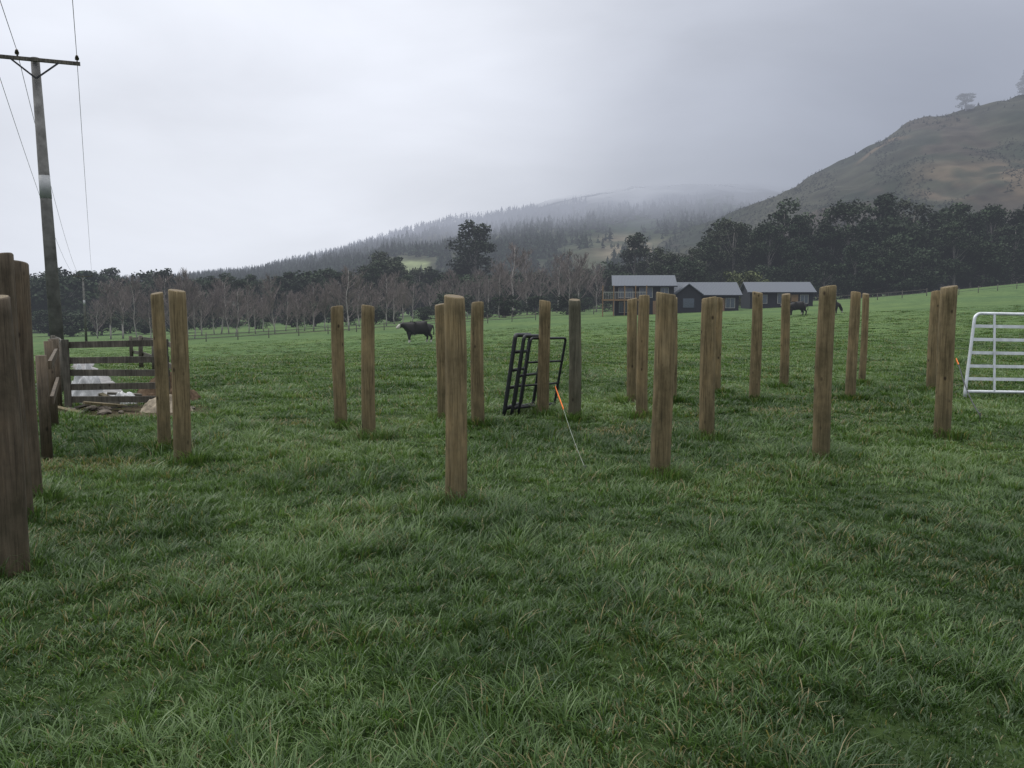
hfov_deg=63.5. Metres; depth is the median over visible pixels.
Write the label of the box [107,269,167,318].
broadleaf tree
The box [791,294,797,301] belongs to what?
door
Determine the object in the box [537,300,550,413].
timber post
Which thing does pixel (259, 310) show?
bare tree
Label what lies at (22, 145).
power line
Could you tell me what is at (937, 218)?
broadleaf tree
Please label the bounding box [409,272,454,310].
broadleaf tree
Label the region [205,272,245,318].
gum tree
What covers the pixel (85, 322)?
power pole
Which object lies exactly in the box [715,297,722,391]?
timber post
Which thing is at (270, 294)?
bare tree
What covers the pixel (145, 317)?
bare tree
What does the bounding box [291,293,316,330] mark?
bare tree
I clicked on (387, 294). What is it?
bare tree
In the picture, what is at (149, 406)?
boulder
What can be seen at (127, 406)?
board
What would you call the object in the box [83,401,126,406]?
board
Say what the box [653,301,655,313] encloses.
door
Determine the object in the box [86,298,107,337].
bare tree
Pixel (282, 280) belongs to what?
cypress tree
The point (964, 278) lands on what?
broadleaf tree
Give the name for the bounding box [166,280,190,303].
bare tree
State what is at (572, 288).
cypress tree
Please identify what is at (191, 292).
bare tree
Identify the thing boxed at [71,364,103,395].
tarpaulin
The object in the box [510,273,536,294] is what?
broadleaf tree
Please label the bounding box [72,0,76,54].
power line
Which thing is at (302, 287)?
broadleaf tree
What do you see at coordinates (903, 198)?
hillside scrub
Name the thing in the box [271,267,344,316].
broadleaf tree
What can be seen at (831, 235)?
cypress tree
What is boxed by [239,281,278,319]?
broadleaf tree
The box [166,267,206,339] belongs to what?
bare tree
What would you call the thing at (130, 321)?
broadleaf tree
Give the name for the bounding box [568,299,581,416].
timber post
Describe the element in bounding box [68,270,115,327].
cypress tree
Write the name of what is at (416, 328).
cow
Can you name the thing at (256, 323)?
broadleaf tree
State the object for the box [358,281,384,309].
bare tree
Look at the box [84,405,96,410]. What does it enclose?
stone
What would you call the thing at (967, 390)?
guy rope
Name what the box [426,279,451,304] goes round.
bare tree
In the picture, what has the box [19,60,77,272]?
power line
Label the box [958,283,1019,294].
paddock fence
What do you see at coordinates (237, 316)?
bare tree
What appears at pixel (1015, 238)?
cypress tree
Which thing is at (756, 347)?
timber post
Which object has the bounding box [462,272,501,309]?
broadleaf tree
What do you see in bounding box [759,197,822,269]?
gum tree
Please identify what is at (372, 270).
gum tree
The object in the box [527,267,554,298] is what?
bare tree
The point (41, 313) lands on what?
broadleaf tree
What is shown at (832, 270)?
broadleaf tree
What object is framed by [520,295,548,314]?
broadleaf tree
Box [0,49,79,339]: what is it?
power pole
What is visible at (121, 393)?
tarpaulin
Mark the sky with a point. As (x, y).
(216, 134)
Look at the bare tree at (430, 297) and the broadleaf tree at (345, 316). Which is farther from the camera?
the bare tree at (430, 297)
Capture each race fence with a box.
[51,335,63,391]
[129,335,170,369]
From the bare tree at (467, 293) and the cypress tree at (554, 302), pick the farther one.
the cypress tree at (554, 302)
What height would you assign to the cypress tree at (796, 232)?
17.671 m
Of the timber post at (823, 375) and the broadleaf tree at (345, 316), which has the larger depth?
the broadleaf tree at (345, 316)
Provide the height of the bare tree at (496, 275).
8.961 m
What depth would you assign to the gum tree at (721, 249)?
168.33 m
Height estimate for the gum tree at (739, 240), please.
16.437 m
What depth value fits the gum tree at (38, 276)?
201.19 m
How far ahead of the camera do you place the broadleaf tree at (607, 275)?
172.86 m
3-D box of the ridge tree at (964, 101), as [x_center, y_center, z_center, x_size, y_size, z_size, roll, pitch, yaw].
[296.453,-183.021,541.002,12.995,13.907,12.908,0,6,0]
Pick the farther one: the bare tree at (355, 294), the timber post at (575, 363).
the bare tree at (355, 294)
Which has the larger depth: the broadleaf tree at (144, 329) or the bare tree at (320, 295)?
the broadleaf tree at (144, 329)
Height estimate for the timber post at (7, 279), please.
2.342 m
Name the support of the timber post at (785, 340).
on the ground at (970, 299)
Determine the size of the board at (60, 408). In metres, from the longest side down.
0.793 x 0.090 x 0.030 m
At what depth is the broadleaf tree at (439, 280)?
199.45 m
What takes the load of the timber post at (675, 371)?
on the ground at (970, 299)
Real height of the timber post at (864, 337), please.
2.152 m
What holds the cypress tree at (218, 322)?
on the ground at (970, 299)
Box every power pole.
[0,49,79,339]
[73,274,92,340]
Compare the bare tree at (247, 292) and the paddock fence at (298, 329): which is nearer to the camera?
the paddock fence at (298, 329)
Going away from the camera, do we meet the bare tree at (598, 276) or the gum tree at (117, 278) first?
the bare tree at (598, 276)
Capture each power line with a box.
[0,1,16,49]
[0,79,66,263]
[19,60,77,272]
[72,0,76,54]
[77,66,91,271]
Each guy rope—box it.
[555,386,585,468]
[956,358,981,420]
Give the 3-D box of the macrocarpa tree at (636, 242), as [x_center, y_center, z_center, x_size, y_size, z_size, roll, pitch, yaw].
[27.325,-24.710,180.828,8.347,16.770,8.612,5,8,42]
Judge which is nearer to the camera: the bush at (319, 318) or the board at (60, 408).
the board at (60, 408)
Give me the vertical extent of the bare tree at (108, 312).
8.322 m
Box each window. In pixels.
[618,287,632,297]
[619,302,626,312]
[639,287,652,297]
[661,287,668,293]
[725,298,734,307]
[763,295,767,303]
[777,293,784,303]
[800,295,808,303]
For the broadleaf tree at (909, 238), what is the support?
on the ground at (970, 299)
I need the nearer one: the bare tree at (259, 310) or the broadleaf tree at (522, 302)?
the bare tree at (259, 310)
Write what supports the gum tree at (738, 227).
on the ground at (970, 299)
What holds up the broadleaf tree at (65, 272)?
on the ground at (970, 299)
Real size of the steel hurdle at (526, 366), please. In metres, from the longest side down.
1.179 x 0.938 x 0.041 m
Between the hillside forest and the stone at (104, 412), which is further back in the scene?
the hillside forest
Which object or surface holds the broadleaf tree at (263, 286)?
on the ground at (970, 299)
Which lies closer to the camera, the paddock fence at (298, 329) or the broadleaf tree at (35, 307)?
the paddock fence at (298, 329)
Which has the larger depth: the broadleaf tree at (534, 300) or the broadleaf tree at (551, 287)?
the broadleaf tree at (551, 287)
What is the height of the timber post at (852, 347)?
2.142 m
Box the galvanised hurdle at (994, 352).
[963,312,1023,396]
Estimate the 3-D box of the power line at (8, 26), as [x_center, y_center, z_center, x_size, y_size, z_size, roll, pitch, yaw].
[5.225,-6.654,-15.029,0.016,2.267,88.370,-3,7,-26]
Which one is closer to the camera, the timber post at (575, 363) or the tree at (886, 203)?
the timber post at (575, 363)
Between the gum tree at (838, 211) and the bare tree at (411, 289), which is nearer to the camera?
the bare tree at (411, 289)
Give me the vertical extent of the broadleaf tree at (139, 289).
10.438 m
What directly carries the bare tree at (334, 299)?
on the ground at (970, 299)
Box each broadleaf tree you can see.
[30,274,115,331]
[30,277,86,331]
[30,280,47,323]
[32,309,77,335]
[48,311,93,336]
[58,266,107,315]
[74,271,117,317]
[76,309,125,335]
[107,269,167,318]
[109,311,146,333]
[110,281,157,327]
[124,279,173,323]
[130,319,152,333]
[165,310,208,332]
[167,278,208,307]
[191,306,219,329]
[223,315,246,327]
[239,276,276,315]
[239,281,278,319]
[243,311,274,328]
[264,280,328,320]
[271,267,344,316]
[276,312,303,326]
[291,270,351,314]
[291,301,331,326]
[330,271,360,311]
[337,273,400,314]
[343,308,357,324]
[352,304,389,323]
[380,308,402,321]
[384,271,426,315]
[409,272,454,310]
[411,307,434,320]
[424,270,465,300]
[427,291,472,315]
[448,251,488,275]
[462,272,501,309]
[462,275,509,313]
[465,305,492,317]
[471,278,514,313]
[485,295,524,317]
[500,277,535,311]
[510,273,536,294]
[513,272,554,310]
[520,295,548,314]
[527,280,553,311]
[534,277,564,302]
[551,293,584,314]
[581,269,617,307]
[581,298,595,311]
[594,258,640,302]
[596,292,612,311]
[608,271,636,292]
[647,256,711,281]
[689,218,761,272]
[723,270,763,305]
[737,238,802,274]
[740,264,782,281]
[798,260,849,295]
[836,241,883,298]
[860,214,948,294]
[901,205,971,291]
[935,248,1001,287]
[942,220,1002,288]
[963,240,1016,286]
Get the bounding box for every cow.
[396,321,433,342]
[790,301,807,314]
[835,300,842,313]
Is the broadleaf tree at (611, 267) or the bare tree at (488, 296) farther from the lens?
the broadleaf tree at (611, 267)
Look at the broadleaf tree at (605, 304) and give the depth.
139.80 m
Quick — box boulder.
[140,394,192,412]
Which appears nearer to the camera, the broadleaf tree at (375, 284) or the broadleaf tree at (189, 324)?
the broadleaf tree at (189, 324)
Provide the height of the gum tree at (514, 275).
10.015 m
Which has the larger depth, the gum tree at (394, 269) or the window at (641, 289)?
the gum tree at (394, 269)
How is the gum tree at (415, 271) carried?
on the ground at (970, 299)
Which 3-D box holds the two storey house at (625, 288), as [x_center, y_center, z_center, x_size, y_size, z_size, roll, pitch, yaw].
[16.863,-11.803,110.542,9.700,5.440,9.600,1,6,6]
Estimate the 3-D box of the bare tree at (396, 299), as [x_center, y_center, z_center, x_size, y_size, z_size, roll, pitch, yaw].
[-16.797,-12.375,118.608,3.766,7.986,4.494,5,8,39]
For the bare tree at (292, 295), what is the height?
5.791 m
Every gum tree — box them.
[33,271,62,277]
[106,276,136,316]
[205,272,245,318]
[226,277,253,323]
[236,274,262,322]
[352,259,392,303]
[354,263,384,303]
[356,250,402,277]
[376,260,416,317]
[391,275,415,318]
[408,267,430,309]
[503,270,521,309]
[578,269,597,297]
[634,249,659,274]
[645,246,679,274]
[672,247,707,281]
[686,237,725,281]
[699,221,743,281]
[708,217,758,281]
[729,224,767,282]
[748,220,789,281]
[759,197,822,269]
[795,212,845,295]
[815,199,880,274]
[890,198,943,292]
[929,202,983,285]
[930,216,985,284]
[977,204,1012,245]
[992,224,1022,284]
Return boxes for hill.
[226,186,791,310]
[549,95,1023,300]
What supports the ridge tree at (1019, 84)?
on the hill at (957, 174)
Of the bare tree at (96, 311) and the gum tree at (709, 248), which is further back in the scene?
the gum tree at (709, 248)
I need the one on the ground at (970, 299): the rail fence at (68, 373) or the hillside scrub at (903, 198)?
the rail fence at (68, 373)
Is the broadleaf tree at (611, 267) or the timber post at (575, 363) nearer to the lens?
the timber post at (575, 363)
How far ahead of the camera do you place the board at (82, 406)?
12.42 m
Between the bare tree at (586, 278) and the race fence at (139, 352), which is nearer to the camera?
the race fence at (139, 352)
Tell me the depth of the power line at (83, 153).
34.34 m
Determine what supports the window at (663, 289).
in the two storey house at (625, 288)
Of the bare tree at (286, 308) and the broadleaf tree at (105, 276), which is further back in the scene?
the broadleaf tree at (105, 276)
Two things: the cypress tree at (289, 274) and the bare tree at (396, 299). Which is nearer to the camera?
the bare tree at (396, 299)
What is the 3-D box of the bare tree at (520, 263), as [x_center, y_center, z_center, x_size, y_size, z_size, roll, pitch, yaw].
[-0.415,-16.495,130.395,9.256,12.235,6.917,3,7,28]
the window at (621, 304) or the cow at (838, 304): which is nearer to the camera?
the cow at (838, 304)
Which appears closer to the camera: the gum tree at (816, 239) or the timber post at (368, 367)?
the timber post at (368, 367)
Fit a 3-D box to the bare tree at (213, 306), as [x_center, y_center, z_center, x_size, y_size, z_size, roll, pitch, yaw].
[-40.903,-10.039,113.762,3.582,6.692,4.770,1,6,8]
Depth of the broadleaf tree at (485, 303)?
169.59 m
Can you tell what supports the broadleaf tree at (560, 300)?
on the ground at (970, 299)
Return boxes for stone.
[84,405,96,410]
[96,405,107,410]
[97,409,111,414]
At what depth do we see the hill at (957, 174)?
465.42 m
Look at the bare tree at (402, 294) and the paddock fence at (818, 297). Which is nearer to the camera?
the bare tree at (402, 294)
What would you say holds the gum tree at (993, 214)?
on the ground at (970, 299)
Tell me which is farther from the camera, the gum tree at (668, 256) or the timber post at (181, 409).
the gum tree at (668, 256)
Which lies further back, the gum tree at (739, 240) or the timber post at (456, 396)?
the gum tree at (739, 240)
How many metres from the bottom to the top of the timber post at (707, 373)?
2.042 m
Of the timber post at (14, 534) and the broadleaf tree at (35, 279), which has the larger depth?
the broadleaf tree at (35, 279)
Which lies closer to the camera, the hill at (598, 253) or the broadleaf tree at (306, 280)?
the broadleaf tree at (306, 280)
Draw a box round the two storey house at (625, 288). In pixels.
[602,275,677,316]
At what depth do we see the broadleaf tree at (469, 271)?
202.52 m
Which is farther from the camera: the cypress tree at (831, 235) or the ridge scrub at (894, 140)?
the ridge scrub at (894, 140)
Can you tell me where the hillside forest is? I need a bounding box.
[119,190,765,295]
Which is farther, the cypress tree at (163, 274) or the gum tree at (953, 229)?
the cypress tree at (163, 274)
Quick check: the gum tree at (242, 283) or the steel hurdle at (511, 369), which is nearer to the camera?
the steel hurdle at (511, 369)
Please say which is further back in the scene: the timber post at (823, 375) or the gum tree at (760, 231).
the gum tree at (760, 231)
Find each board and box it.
[58,406,82,413]
[74,404,90,408]
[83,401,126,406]
[107,392,142,395]
[111,405,137,407]
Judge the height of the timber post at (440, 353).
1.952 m
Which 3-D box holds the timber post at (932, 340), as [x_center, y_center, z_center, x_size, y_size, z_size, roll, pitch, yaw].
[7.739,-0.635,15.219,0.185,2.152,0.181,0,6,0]
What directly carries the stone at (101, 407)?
on the ground at (970, 299)
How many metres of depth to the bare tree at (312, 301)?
106.84 m
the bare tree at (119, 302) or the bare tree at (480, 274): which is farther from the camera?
the bare tree at (480, 274)
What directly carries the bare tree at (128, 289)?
on the ground at (970, 299)
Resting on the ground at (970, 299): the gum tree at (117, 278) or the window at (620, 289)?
the gum tree at (117, 278)
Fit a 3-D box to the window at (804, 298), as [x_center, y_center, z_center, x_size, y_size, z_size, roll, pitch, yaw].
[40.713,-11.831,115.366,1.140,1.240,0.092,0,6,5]
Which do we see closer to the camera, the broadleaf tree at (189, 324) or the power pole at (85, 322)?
the power pole at (85, 322)
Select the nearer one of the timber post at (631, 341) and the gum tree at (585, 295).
the timber post at (631, 341)
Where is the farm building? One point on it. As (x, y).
(772, 292)
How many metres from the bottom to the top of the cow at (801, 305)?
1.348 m
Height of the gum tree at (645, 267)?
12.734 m
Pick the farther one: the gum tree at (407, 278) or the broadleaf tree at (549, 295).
the broadleaf tree at (549, 295)
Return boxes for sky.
[0,0,1023,277]
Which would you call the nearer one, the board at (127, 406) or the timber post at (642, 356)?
the timber post at (642, 356)
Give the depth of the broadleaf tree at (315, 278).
208.59 m
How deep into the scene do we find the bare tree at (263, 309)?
116.58 m
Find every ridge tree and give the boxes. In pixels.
[955,93,975,110]
[1016,70,1023,94]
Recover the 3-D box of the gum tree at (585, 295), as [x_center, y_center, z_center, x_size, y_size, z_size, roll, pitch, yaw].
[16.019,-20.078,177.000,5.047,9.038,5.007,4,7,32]
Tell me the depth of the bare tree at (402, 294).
101.31 m
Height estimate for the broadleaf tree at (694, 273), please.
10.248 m
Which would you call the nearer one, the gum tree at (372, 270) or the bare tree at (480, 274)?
the bare tree at (480, 274)
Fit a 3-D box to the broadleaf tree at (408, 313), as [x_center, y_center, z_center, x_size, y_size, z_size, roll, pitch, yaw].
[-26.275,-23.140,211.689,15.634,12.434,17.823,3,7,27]
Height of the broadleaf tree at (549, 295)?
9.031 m
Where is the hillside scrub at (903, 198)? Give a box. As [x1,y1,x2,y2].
[664,95,1023,252]
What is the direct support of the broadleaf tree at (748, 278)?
on the ground at (970, 299)
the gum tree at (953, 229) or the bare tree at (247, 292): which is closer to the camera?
the bare tree at (247, 292)
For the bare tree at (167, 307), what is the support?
on the ground at (970, 299)
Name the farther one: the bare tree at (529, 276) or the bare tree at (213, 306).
the bare tree at (529, 276)
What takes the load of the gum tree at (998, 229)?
on the ground at (970, 299)
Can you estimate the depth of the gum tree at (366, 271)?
198.40 m
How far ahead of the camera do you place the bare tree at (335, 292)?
102.12 m
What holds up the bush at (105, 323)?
on the ground at (970, 299)
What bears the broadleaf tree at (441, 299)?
on the ground at (970, 299)
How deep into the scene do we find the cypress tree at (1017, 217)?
162.14 m
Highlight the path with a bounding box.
[71,364,122,395]
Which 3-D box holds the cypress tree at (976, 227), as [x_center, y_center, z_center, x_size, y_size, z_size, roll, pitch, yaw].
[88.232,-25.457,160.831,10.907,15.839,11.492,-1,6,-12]
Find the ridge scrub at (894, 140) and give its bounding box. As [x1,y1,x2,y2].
[765,95,1017,201]
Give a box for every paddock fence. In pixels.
[188,312,535,341]
[593,289,926,313]
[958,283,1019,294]
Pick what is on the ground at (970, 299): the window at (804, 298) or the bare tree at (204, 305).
the bare tree at (204, 305)
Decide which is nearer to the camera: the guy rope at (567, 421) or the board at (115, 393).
the guy rope at (567, 421)
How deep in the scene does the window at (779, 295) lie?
115.61 m
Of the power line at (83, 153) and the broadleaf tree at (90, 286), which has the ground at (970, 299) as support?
the broadleaf tree at (90, 286)
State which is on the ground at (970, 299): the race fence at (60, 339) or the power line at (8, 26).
the race fence at (60, 339)
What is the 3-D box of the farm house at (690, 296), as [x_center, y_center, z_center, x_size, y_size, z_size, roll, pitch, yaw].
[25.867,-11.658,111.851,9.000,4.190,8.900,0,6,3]
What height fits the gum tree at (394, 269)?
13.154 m
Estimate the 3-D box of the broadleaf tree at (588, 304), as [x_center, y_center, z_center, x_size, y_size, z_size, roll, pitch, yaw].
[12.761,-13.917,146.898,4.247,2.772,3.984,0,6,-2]
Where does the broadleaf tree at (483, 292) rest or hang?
on the ground at (970, 299)
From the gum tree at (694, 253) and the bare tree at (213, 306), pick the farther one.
the gum tree at (694, 253)
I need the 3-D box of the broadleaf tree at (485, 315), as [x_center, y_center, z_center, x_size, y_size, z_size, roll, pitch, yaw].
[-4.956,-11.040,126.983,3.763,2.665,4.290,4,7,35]
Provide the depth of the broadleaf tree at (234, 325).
146.55 m
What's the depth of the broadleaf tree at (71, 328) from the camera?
130.49 m
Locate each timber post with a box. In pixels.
[0,252,33,519]
[0,295,30,577]
[14,260,43,498]
[150,292,170,445]
[168,289,191,460]
[331,305,347,426]
[361,305,375,437]
[435,303,445,417]
[444,294,466,505]
[470,301,484,424]
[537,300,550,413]
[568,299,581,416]
[627,298,636,401]
[636,295,649,418]
[650,292,675,476]
[673,297,677,396]
[699,296,716,440]
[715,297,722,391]
[749,291,762,400]
[779,293,790,385]
[812,285,836,459]
[845,291,860,398]
[858,293,868,381]
[926,291,939,390]
[933,285,957,437]
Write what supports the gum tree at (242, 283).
on the ground at (970, 299)
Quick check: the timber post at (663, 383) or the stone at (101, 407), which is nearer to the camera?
the timber post at (663, 383)
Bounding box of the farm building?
[740,282,816,308]
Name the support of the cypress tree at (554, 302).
on the ground at (970, 299)
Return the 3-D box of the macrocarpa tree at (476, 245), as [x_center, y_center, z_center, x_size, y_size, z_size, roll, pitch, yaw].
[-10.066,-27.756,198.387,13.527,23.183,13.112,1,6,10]
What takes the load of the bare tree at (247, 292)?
on the ground at (970, 299)
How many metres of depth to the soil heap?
13.83 m
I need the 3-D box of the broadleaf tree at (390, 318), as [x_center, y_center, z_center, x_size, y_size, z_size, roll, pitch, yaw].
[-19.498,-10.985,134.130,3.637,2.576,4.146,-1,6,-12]
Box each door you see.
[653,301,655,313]
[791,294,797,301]
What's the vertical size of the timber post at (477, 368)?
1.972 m
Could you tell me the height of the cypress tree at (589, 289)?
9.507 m
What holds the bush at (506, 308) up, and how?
on the ground at (970, 299)
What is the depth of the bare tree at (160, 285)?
103.53 m
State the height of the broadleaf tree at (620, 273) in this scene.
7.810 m
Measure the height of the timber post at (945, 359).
2.162 m
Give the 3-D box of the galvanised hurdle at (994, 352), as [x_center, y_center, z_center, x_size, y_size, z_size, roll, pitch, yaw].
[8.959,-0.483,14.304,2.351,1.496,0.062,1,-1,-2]
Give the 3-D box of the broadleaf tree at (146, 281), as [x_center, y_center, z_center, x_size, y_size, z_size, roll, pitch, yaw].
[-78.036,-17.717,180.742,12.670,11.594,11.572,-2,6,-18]
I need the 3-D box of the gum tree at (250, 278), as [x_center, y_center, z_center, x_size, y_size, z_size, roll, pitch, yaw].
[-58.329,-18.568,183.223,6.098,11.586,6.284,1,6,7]
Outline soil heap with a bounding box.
[137,372,201,400]
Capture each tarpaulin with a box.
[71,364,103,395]
[115,391,136,403]
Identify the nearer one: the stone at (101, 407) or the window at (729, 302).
the stone at (101, 407)
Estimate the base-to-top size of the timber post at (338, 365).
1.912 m
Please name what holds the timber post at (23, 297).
on the ground at (970, 299)
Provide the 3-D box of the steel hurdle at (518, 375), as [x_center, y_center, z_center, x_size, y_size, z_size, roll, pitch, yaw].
[0.244,-0.146,12.407,0.052,1.215,0.829,12,8,23]
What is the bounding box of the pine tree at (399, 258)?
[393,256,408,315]
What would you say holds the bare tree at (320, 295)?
on the ground at (970, 299)
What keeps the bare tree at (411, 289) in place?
on the ground at (970, 299)
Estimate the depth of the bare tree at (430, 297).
139.53 m
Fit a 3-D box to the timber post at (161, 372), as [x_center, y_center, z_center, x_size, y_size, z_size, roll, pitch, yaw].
[-3.939,0.011,9.301,0.158,2.082,0.150,0,6,0]
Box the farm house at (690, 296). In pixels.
[674,282,742,312]
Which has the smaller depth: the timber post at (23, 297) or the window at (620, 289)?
the timber post at (23, 297)
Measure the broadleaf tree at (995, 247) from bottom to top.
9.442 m
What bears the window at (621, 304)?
in the two storey house at (625, 288)
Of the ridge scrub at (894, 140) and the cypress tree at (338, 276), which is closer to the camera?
the cypress tree at (338, 276)
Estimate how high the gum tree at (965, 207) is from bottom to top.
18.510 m
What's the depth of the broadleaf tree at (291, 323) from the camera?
135.97 m
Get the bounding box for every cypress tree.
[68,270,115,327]
[100,268,129,325]
[143,268,174,326]
[199,276,245,327]
[261,276,298,322]
[276,271,296,322]
[323,272,355,322]
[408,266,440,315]
[551,271,584,310]
[551,278,569,311]
[578,268,600,307]
[772,243,818,299]
[777,214,822,298]
[816,226,846,297]
[832,221,885,296]
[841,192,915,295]
[943,211,1002,288]
[976,223,1023,284]
[994,204,1023,284]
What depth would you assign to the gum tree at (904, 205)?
164.29 m
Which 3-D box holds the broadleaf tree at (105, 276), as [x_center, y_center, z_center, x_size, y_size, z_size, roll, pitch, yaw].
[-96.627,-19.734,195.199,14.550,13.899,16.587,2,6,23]
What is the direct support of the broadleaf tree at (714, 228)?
on the ground at (970, 299)
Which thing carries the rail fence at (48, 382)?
on the ground at (970, 299)
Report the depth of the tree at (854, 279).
149.47 m
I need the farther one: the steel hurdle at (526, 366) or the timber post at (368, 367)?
the steel hurdle at (526, 366)
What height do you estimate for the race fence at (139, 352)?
1.555 m
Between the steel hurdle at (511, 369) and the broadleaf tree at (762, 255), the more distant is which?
the broadleaf tree at (762, 255)
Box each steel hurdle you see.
[502,333,530,415]
[510,334,538,415]
[517,337,566,413]
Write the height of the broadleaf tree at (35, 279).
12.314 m
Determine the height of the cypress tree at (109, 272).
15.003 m
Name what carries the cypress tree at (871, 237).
on the ground at (970, 299)
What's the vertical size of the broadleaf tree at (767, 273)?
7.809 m
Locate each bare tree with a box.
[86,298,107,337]
[94,280,124,338]
[104,277,145,338]
[114,274,147,336]
[132,296,167,337]
[142,273,176,319]
[164,299,191,329]
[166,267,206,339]
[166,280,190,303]
[181,279,211,337]
[190,290,213,335]
[203,286,223,333]
[204,278,240,333]
[207,281,238,332]
[220,290,254,335]
[227,284,259,333]
[244,295,270,333]
[255,294,271,330]
[260,274,286,333]
[275,292,295,329]
[279,291,315,331]
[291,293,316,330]
[301,282,323,330]
[313,282,331,329]
[321,266,370,330]
[323,277,364,312]
[348,277,376,326]
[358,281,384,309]
[366,272,402,325]
[380,271,406,324]
[394,279,415,321]
[398,283,423,321]
[419,283,441,316]
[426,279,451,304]
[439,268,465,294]
[458,278,473,317]
[465,269,492,301]
[480,274,495,302]
[482,259,517,317]
[488,242,536,316]
[508,248,545,314]
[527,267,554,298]
[544,252,574,312]
[553,249,585,314]
[554,253,597,298]
[583,261,607,311]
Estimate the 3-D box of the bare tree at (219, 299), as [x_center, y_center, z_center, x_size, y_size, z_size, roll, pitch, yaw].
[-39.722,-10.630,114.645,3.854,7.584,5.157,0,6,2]
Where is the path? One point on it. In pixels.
(105, 379)
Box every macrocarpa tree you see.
[444,219,497,276]
[615,232,652,274]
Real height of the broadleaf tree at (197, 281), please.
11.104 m
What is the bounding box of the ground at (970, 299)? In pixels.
[0,283,1023,767]
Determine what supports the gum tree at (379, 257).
on the ground at (970, 299)
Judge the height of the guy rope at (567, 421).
0.553 m
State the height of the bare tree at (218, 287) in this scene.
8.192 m
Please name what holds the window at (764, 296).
in the farm building
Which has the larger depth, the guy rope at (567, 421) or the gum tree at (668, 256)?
the gum tree at (668, 256)
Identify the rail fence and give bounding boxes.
[35,341,59,458]
[48,339,170,406]
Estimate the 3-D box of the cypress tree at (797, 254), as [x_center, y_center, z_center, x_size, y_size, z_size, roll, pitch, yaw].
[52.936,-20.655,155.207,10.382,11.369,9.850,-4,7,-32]

